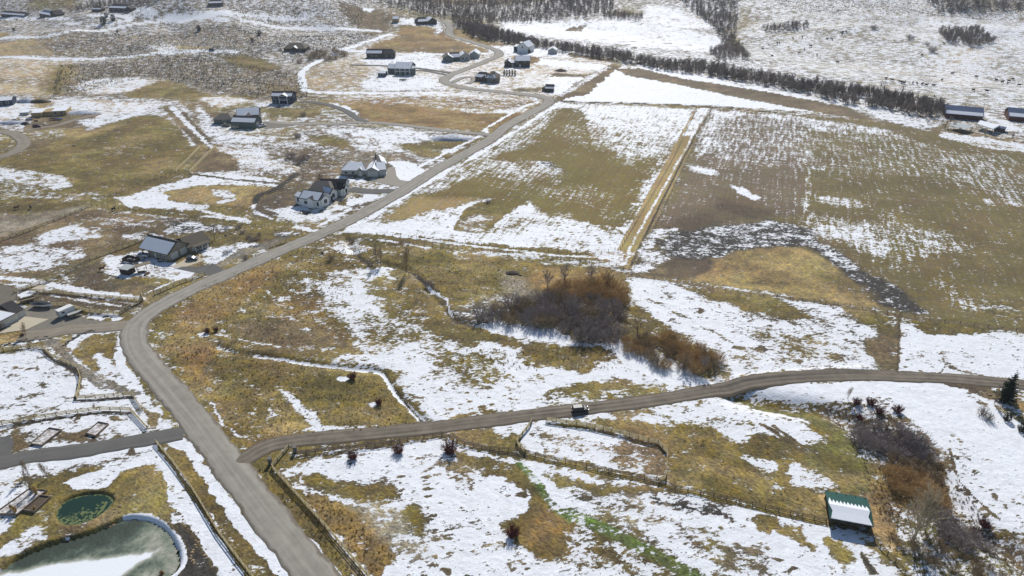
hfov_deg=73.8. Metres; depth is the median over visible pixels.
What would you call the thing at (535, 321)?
bush
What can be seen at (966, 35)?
hillside woods
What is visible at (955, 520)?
bush
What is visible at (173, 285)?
rail fence
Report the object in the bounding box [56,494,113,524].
pond
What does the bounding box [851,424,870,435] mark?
bush
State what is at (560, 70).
earth heap
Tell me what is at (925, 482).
willow
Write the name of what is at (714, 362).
willow
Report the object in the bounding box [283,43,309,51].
hip roof house
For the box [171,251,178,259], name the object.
garage door
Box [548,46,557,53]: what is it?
shed
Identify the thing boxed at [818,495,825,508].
hay stack
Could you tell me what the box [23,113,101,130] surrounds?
dirt track
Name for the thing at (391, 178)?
concrete driveway
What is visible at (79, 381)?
rail fence
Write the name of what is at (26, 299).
flatbed trailer
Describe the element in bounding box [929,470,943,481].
bush
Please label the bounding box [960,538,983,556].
bush
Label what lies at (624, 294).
willow
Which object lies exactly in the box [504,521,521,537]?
bush
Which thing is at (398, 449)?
bush
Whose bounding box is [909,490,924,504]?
willow
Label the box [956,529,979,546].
bush
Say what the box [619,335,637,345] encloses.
willow
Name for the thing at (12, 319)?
garage door
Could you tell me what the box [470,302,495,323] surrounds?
bush
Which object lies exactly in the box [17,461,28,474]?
bare tree
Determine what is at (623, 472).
post fence
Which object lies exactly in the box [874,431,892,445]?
bush
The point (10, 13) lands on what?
hillside house
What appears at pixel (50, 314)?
gravel yard
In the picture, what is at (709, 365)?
willow
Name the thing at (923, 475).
willow
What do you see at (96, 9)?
shed
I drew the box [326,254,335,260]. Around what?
bush
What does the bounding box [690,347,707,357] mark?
willow
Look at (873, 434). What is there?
bush
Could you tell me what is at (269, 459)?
gate pillar
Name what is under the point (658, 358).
willow
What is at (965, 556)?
bush
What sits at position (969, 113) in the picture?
long barn
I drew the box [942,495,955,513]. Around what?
willow
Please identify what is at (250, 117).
house
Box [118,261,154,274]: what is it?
animal shed
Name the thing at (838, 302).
wire fence
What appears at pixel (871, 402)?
bush
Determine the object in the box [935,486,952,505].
willow
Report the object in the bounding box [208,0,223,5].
hilltop house
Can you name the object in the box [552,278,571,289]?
willow
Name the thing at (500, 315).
bush
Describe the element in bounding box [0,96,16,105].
modern house
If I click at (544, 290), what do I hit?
bush
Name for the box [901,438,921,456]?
bush
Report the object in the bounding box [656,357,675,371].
willow
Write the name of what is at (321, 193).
farmhouse
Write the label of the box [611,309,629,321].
bush
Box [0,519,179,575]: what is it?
frozen pond
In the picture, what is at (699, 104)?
wire fence
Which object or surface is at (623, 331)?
bush
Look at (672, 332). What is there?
willow
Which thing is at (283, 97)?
porch house
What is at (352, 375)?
bush
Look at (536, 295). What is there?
bush
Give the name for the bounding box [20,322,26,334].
bare tree
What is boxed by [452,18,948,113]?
riverside woods
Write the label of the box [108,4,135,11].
hillside house
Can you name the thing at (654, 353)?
willow
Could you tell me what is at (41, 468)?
bare tree
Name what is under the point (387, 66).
side road
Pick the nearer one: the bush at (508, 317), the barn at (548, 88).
the bush at (508, 317)
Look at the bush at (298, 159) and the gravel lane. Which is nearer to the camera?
the gravel lane
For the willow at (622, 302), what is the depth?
232.97 m
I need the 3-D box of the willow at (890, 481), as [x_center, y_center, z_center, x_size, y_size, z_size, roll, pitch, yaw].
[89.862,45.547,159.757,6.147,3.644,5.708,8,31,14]
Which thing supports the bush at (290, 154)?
on the ground at (882, 212)
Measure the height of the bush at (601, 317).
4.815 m
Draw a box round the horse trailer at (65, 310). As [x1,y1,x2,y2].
[55,304,77,316]
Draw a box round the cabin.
[377,71,387,76]
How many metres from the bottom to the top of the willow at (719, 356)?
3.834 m
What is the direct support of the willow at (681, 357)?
on the ground at (882, 212)
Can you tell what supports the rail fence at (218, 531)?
on the ground at (882, 212)
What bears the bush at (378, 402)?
on the ground at (882, 212)
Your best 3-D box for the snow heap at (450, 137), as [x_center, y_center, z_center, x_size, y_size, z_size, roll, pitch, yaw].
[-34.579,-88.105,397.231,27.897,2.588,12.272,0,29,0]
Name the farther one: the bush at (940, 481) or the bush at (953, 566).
the bush at (940, 481)
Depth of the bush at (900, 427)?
177.18 m
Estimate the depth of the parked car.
262.61 m
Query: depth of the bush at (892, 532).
147.97 m
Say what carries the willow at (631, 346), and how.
on the ground at (882, 212)
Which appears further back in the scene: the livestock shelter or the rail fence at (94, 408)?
the rail fence at (94, 408)
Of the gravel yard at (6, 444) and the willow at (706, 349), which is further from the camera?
the willow at (706, 349)
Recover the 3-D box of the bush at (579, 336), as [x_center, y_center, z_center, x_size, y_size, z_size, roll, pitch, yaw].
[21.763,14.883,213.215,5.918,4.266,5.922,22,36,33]
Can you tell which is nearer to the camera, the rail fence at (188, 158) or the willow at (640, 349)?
the willow at (640, 349)
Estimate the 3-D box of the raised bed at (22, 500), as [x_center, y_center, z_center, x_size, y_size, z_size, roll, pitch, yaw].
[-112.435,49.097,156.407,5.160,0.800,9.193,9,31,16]
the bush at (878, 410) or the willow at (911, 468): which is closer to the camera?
the willow at (911, 468)
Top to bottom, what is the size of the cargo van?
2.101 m
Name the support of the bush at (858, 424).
on the ground at (882, 212)
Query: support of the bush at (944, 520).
on the ground at (882, 212)
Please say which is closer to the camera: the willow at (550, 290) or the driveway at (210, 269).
the willow at (550, 290)
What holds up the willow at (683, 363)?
on the ground at (882, 212)
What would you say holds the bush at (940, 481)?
on the ground at (882, 212)
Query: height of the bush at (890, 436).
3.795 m
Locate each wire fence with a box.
[91,204,301,230]
[337,236,625,269]
[376,233,614,252]
[562,100,849,119]
[620,111,695,247]
[621,271,1018,330]
[632,108,711,269]
[896,315,899,370]
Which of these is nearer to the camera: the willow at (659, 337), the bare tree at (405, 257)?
the willow at (659, 337)
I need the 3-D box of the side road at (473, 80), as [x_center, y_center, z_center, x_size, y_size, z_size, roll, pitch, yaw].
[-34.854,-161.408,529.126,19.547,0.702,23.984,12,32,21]
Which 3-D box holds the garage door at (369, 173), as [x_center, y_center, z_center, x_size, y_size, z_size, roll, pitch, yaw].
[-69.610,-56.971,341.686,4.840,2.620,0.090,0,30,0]
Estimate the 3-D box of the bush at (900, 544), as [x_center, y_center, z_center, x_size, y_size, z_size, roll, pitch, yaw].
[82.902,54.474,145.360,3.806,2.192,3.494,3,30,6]
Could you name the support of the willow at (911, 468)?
on the ground at (882, 212)
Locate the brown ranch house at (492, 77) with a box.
[474,71,499,82]
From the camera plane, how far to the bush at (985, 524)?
151.61 m
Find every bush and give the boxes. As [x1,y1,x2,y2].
[285,152,296,158]
[290,156,303,162]
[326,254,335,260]
[340,49,349,55]
[346,371,355,378]
[347,449,358,459]
[365,259,373,265]
[374,397,381,404]
[391,443,404,453]
[423,278,433,287]
[440,439,457,453]
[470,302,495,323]
[483,311,501,325]
[486,303,501,311]
[494,306,508,320]
[497,292,525,308]
[502,304,515,314]
[502,312,519,327]
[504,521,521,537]
[512,295,536,309]
[512,302,528,312]
[520,288,550,304]
[529,315,548,330]
[532,312,554,328]
[535,291,560,307]
[540,287,558,298]
[541,316,561,328]
[550,287,571,299]
[555,321,573,333]
[560,291,582,307]
[566,326,589,344]
[573,328,587,343]
[574,305,589,316]
[581,297,597,308]
[584,326,609,344]
[585,292,601,302]
[588,301,612,314]
[595,311,616,324]
[596,328,620,346]
[600,313,623,330]
[601,296,628,313]
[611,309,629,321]
[612,324,632,337]
[845,426,867,443]
[848,418,872,434]
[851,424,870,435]
[852,397,861,404]
[852,430,877,453]
[854,412,863,419]
[859,429,885,445]
[865,395,877,406]
[866,427,882,439]
[866,436,886,451]
[867,417,888,430]
[874,405,885,413]
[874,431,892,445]
[874,440,893,458]
[879,427,901,442]
[882,438,910,452]
[884,430,905,446]
[884,443,910,462]
[887,448,907,464]
[887,530,896,539]
[892,404,905,412]
[893,421,912,433]
[893,537,908,548]
[895,433,916,452]
[896,454,918,471]
[897,427,918,445]
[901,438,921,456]
[903,446,929,465]
[904,429,932,442]
[905,541,924,553]
[906,457,920,468]
[907,533,920,544]
[911,434,938,454]
[913,460,928,471]
[913,463,927,475]
[915,443,936,457]
[917,463,941,478]
[918,467,934,479]
[920,552,932,561]
[921,531,936,542]
[921,546,933,556]
[925,453,943,468]
[927,45,937,51]
[927,553,945,570]
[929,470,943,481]
[931,474,946,487]
[932,512,954,526]
[932,520,957,536]
[933,502,952,520]
[933,536,946,546]
[933,542,947,554]
[935,527,958,545]
[940,545,960,557]
[946,521,971,538]
[948,536,975,551]
[948,562,963,574]
[949,513,967,529]
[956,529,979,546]
[956,551,969,559]
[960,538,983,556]
[964,525,983,538]
[967,560,985,573]
[968,523,982,533]
[968,531,989,548]
[970,554,984,563]
[970,567,988,575]
[975,406,989,416]
[978,516,994,529]
[978,540,1003,556]
[979,559,996,570]
[982,411,995,420]
[995,570,1009,575]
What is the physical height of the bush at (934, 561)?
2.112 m
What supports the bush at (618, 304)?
on the ground at (882, 212)
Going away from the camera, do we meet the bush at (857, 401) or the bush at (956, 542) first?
the bush at (956, 542)
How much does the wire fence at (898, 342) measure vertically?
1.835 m
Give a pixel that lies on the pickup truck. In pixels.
(143, 254)
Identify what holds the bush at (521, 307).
on the ground at (882, 212)
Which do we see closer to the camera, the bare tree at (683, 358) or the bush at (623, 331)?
the bare tree at (683, 358)
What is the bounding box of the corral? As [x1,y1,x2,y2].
[121,255,140,263]
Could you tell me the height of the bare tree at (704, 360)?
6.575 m
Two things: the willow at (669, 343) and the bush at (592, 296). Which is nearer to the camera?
the willow at (669, 343)
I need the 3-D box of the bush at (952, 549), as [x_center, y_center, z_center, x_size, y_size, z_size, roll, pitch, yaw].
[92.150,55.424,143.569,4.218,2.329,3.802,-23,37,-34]
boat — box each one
[30,301,53,307]
[67,309,83,317]
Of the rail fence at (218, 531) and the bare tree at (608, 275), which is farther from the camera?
the bare tree at (608, 275)
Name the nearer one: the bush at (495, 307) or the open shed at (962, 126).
the bush at (495, 307)
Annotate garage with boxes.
[470,49,479,57]
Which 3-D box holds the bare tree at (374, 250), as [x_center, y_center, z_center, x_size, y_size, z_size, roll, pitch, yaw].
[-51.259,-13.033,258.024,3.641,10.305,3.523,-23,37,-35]
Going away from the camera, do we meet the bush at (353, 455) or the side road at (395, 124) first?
the bush at (353, 455)
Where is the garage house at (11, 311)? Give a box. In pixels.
[0,300,25,328]
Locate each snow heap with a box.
[0,120,30,124]
[16,98,33,102]
[67,110,101,114]
[430,134,474,140]
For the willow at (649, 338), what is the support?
on the ground at (882, 212)
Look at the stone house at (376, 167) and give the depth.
342.64 m
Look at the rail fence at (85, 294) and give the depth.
238.44 m
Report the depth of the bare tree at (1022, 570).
138.64 m
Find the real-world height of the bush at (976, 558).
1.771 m
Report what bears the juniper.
on the ground at (882, 212)
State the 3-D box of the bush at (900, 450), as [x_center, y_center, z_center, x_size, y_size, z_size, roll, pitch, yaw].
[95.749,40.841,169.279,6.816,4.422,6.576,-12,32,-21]
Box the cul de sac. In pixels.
[0,130,31,158]
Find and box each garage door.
[0,314,18,327]
[17,310,25,318]
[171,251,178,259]
[180,246,187,255]
[368,172,377,176]
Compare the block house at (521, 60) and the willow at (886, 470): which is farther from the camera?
the block house at (521, 60)
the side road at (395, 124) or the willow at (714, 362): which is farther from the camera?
the side road at (395, 124)
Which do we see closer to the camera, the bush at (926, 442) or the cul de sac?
the bush at (926, 442)
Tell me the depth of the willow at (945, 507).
154.79 m
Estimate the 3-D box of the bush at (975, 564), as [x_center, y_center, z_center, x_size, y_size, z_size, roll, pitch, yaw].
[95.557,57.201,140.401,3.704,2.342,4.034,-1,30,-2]
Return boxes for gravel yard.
[0,285,17,303]
[0,436,13,455]
[25,306,107,330]
[263,123,293,128]
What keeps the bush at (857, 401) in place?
on the ground at (882, 212)
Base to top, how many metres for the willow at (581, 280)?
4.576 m
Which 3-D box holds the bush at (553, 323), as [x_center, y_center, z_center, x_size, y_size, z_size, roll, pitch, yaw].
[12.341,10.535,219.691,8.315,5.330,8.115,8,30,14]
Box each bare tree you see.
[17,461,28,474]
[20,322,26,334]
[20,469,33,491]
[37,463,47,477]
[209,227,217,238]
[371,243,378,264]
[377,248,382,262]
[400,247,410,270]
[542,268,555,285]
[559,263,571,281]
[586,264,596,278]
[602,270,615,284]
[629,314,650,333]
[678,351,691,368]
[700,354,709,372]
[902,480,952,541]
[921,509,941,531]
[994,390,1000,403]
[1014,536,1023,575]
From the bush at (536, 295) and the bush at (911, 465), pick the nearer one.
the bush at (911, 465)
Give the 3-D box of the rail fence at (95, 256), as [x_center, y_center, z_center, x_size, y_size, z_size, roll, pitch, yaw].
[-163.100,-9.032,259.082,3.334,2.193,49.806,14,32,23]
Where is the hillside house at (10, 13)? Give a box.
[0,11,30,16]
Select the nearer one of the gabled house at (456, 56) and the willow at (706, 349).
the willow at (706, 349)
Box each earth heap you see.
[31,99,51,103]
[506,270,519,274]
[554,69,566,71]
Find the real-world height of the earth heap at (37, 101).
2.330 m
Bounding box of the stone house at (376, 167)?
[340,153,386,176]
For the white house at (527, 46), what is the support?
on the ground at (882, 212)
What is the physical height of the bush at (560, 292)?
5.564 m
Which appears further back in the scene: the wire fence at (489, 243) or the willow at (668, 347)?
the wire fence at (489, 243)
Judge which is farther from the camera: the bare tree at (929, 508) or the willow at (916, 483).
the willow at (916, 483)
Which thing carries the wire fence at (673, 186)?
on the ground at (882, 212)
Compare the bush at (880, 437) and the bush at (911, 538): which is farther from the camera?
the bush at (880, 437)
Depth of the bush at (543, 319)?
220.50 m
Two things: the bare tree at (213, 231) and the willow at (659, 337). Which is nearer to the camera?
the willow at (659, 337)
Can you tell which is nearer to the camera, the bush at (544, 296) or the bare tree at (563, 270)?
the bush at (544, 296)
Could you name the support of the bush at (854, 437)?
on the ground at (882, 212)
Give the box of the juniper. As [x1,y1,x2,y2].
[99,16,106,23]
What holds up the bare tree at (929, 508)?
on the ground at (882, 212)
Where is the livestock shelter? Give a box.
[824,490,873,531]
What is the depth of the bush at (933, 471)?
166.13 m
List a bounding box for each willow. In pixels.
[543,284,558,295]
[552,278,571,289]
[562,278,576,287]
[568,284,587,299]
[573,276,587,285]
[582,276,599,286]
[588,277,607,291]
[596,271,613,285]
[605,277,622,289]
[611,284,629,297]
[614,289,632,300]
[616,294,630,305]
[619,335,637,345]
[621,341,637,353]
[632,333,650,340]
[632,337,647,348]
[632,343,648,356]
[638,331,652,340]
[638,338,657,350]
[640,348,656,356]
[644,334,660,345]
[644,350,660,361]
[648,354,666,369]
[652,331,670,344]
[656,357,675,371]
[659,327,678,340]
[660,337,677,349]
[662,348,679,358]
[664,343,679,353]
[673,353,689,362]
[675,341,692,354]
[675,358,691,371]
[678,348,692,360]
[679,337,693,347]
[683,362,705,378]
[684,358,704,371]
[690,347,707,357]
[690,348,709,360]
[692,341,709,349]
[697,357,711,371]
[699,344,714,356]
[705,357,721,368]
[710,350,731,364]
[880,461,901,479]
[883,472,905,486]
[883,475,909,494]
[887,461,910,478]
[891,480,914,500]
[898,471,924,485]
[902,464,919,478]
[903,477,925,491]
[905,485,922,497]
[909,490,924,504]
[914,476,935,489]
[916,471,930,481]
[926,481,948,495]
[928,497,948,511]
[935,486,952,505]
[935,503,952,515]
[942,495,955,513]
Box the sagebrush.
[0,0,1022,97]
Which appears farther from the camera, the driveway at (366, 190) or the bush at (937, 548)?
the driveway at (366, 190)
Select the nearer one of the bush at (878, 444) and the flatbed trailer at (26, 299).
the bush at (878, 444)
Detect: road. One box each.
[118,20,554,575]
[264,120,491,135]
[299,101,369,122]
[349,64,450,72]
[416,70,446,74]
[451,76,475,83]
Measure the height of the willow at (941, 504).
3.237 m
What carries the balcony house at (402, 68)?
on the ground at (882, 212)
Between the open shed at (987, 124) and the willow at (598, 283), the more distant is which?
the open shed at (987, 124)
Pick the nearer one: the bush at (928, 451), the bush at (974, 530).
the bush at (974, 530)
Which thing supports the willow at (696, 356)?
on the ground at (882, 212)
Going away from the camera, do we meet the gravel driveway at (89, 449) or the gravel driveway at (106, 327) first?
the gravel driveway at (89, 449)
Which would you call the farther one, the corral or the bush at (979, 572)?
the corral
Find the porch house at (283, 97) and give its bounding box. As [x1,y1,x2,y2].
[270,91,296,103]
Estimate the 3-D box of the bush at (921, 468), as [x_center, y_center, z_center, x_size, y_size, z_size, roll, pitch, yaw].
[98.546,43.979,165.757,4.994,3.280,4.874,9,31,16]
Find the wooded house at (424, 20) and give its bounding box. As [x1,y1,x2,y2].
[414,16,436,24]
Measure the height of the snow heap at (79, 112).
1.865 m
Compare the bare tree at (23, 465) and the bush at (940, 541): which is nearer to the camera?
the bush at (940, 541)
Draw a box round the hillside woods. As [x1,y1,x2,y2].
[69,0,1023,60]
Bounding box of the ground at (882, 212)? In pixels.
[0,0,1023,575]
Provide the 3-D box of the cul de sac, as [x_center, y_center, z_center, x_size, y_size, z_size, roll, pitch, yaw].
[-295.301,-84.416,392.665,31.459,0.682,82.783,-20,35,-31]
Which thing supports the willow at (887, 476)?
on the ground at (882, 212)
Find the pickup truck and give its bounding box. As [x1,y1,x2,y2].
[135,252,148,257]
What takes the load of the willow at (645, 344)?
on the ground at (882, 212)
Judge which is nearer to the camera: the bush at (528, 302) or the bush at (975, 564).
the bush at (975, 564)
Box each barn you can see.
[542,84,554,91]
[942,104,983,120]
[1004,107,1023,121]
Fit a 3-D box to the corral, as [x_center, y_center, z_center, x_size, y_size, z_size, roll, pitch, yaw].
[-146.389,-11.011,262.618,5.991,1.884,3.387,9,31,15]
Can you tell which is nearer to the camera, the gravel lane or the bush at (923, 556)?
the bush at (923, 556)
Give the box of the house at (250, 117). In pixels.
[212,107,261,128]
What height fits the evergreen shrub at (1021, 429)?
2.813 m
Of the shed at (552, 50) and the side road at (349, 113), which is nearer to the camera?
the side road at (349, 113)
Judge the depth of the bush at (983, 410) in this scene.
183.12 m
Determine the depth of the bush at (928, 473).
164.55 m
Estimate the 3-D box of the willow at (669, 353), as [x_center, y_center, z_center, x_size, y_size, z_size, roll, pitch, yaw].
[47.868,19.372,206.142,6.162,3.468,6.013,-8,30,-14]
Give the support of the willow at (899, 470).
on the ground at (882, 212)
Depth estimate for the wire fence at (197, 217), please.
296.72 m
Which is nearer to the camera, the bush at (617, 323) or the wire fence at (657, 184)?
the bush at (617, 323)
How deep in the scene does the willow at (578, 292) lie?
235.48 m
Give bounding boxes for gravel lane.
[236,368,1023,463]
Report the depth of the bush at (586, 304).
231.49 m
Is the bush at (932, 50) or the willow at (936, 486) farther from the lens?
the bush at (932, 50)
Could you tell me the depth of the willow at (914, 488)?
157.76 m
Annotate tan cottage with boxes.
[392,16,399,21]
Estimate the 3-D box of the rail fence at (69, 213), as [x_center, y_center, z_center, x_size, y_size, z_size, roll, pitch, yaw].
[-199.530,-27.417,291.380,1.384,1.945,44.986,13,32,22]
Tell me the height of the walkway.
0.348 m
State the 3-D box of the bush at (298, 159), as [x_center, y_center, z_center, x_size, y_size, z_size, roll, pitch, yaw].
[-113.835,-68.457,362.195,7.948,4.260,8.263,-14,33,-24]
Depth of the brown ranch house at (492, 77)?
520.90 m
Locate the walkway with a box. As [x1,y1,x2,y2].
[332,193,354,203]
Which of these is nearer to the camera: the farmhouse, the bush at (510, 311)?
the bush at (510, 311)
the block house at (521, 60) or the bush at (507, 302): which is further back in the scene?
the block house at (521, 60)
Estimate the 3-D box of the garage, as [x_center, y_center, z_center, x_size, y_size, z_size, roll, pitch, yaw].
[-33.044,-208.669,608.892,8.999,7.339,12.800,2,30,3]
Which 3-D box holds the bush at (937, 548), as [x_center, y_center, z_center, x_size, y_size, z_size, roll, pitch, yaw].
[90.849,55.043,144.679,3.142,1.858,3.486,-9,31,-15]
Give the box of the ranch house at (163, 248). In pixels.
[138,231,210,260]
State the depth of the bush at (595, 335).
212.91 m
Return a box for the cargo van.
[231,124,239,127]
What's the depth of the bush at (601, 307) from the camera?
227.18 m
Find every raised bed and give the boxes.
[0,488,47,515]
[23,494,50,512]
[30,427,61,446]
[85,421,108,436]
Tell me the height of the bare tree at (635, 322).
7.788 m
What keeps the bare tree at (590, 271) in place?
on the ground at (882, 212)
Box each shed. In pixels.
[91,7,104,11]
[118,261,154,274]
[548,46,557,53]
[948,122,973,131]
[976,120,1000,133]
[994,126,1006,131]
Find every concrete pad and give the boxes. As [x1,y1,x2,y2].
[0,316,48,333]
[32,285,45,289]
[172,252,203,266]
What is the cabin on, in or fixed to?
on the ground at (882, 212)
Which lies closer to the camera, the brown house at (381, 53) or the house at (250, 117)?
the house at (250, 117)
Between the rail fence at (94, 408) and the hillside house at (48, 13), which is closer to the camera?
the rail fence at (94, 408)
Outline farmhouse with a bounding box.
[294,178,349,208]
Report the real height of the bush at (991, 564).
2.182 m
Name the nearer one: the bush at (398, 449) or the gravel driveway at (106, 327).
the bush at (398, 449)
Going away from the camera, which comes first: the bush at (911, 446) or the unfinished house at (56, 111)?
the bush at (911, 446)
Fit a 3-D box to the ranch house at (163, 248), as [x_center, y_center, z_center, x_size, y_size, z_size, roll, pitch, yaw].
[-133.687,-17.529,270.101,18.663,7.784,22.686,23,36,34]
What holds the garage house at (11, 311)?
on the ground at (882, 212)
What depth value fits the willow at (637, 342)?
210.19 m
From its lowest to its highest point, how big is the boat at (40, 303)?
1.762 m
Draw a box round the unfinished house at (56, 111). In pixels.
[19,107,71,116]
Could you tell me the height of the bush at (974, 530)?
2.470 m
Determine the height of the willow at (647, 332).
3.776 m
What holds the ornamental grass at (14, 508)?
on the ground at (882, 212)
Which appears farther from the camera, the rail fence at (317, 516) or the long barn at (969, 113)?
the long barn at (969, 113)
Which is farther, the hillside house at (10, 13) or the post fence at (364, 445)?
the hillside house at (10, 13)
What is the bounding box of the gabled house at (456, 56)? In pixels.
[442,51,470,61]
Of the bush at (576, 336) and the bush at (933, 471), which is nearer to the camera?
the bush at (933, 471)
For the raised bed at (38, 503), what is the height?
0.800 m
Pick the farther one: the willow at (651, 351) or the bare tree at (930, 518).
the willow at (651, 351)
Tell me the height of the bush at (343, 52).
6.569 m
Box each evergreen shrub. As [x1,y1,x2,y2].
[1003,412,1012,420]
[1017,422,1023,432]
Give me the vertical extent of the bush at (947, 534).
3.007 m
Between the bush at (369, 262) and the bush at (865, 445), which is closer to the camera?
the bush at (865, 445)
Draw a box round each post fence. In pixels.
[296,431,441,454]
[442,432,827,521]
[868,529,911,575]
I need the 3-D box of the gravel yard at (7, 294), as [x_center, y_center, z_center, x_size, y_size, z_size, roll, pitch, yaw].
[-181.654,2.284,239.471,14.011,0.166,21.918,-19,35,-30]
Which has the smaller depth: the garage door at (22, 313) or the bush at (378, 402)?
the bush at (378, 402)
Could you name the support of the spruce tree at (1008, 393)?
on the ground at (882, 212)
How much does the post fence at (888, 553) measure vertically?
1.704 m
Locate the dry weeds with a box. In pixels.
[155,140,1017,575]
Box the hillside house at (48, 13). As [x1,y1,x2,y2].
[38,9,64,17]
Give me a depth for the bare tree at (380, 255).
256.60 m
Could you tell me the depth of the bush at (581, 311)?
226.45 m
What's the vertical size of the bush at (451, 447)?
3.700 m
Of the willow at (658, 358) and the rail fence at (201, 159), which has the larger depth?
the rail fence at (201, 159)
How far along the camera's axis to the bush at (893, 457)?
167.51 m
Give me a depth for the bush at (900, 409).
184.00 m
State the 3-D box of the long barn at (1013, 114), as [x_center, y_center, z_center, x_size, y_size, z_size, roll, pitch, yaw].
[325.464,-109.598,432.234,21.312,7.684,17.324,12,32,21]
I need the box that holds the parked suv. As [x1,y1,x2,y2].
[571,404,588,412]
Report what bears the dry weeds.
on the ground at (882, 212)
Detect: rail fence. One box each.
[0,204,91,240]
[0,344,142,410]
[0,406,147,428]
[13,238,142,292]
[29,289,137,299]
[50,293,143,314]
[153,272,204,294]
[155,439,252,575]
[175,145,200,171]
[189,145,215,172]
[271,444,369,575]
[516,417,532,451]
[546,417,667,481]
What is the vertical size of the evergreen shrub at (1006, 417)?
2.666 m
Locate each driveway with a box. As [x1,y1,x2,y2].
[0,427,183,469]
[16,320,127,340]
[175,263,223,274]
[348,187,394,193]
[373,166,407,186]
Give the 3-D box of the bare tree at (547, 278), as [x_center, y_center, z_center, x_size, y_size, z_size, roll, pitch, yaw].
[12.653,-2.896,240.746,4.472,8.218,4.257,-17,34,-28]
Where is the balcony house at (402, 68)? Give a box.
[387,62,415,74]
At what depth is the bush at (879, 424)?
179.67 m
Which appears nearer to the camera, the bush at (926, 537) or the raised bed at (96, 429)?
the bush at (926, 537)
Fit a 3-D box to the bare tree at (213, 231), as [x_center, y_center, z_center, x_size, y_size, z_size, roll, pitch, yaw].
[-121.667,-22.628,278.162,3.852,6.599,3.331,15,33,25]
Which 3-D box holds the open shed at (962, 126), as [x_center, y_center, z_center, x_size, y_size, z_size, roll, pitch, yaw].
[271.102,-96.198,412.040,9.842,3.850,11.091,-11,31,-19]
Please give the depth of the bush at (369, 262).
258.38 m
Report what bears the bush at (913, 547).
on the ground at (882, 212)
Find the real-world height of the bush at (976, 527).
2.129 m
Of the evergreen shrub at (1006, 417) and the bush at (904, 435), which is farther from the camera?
the evergreen shrub at (1006, 417)
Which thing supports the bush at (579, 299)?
on the ground at (882, 212)
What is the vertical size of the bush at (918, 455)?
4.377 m
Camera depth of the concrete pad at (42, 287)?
243.73 m
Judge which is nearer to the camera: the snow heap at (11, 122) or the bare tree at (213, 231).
the bare tree at (213, 231)
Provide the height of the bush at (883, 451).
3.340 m
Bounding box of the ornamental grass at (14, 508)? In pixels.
[9,506,17,512]
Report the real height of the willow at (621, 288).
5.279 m
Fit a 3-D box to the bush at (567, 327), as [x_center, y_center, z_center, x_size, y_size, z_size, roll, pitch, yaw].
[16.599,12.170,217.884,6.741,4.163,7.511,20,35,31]
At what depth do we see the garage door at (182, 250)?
267.26 m
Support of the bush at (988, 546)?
on the ground at (882, 212)
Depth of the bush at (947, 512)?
152.34 m
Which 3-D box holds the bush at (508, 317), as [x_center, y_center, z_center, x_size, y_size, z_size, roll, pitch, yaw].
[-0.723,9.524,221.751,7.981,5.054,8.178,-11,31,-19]
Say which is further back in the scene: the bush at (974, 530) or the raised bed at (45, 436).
the raised bed at (45, 436)
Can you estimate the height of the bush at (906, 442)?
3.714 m
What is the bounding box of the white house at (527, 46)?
[513,40,533,52]
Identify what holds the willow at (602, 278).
on the ground at (882, 212)
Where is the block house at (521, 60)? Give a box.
[504,55,530,66]
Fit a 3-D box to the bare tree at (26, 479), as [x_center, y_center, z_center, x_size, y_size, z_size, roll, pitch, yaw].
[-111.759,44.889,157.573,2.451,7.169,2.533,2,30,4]
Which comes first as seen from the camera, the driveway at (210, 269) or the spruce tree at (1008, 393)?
the spruce tree at (1008, 393)
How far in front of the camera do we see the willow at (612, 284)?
242.09 m
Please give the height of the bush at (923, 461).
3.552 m
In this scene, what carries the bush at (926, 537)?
on the ground at (882, 212)
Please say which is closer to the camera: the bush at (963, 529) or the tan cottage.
the bush at (963, 529)
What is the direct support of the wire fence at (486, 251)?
on the ground at (882, 212)
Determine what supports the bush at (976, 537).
on the ground at (882, 212)
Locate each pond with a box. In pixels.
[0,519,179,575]
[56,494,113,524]
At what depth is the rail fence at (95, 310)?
229.86 m
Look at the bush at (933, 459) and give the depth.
168.36 m
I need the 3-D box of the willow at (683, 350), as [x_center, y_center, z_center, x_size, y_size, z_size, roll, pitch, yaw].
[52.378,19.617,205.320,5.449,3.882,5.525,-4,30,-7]
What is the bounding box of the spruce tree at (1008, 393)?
[993,370,1019,405]
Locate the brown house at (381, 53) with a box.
[366,48,395,57]
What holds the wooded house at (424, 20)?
on the ground at (882, 212)
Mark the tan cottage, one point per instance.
(395, 18)
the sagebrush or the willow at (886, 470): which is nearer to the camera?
the willow at (886, 470)
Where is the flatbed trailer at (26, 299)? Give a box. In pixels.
[19,296,37,302]
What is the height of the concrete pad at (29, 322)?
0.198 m
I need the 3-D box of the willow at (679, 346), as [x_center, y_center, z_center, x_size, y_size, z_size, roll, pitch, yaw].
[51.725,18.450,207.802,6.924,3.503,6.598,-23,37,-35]
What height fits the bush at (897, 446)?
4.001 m
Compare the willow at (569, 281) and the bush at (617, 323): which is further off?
the willow at (569, 281)
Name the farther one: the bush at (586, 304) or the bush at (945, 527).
the bush at (586, 304)
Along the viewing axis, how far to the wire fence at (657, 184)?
331.89 m
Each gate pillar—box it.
[267,456,271,464]
[292,445,296,452]
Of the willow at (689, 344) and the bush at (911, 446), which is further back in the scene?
the willow at (689, 344)
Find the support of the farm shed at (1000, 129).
on the ground at (882, 212)
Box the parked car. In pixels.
[185,255,198,260]
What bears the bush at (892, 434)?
on the ground at (882, 212)
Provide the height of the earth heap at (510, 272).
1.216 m
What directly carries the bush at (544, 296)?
on the ground at (882, 212)

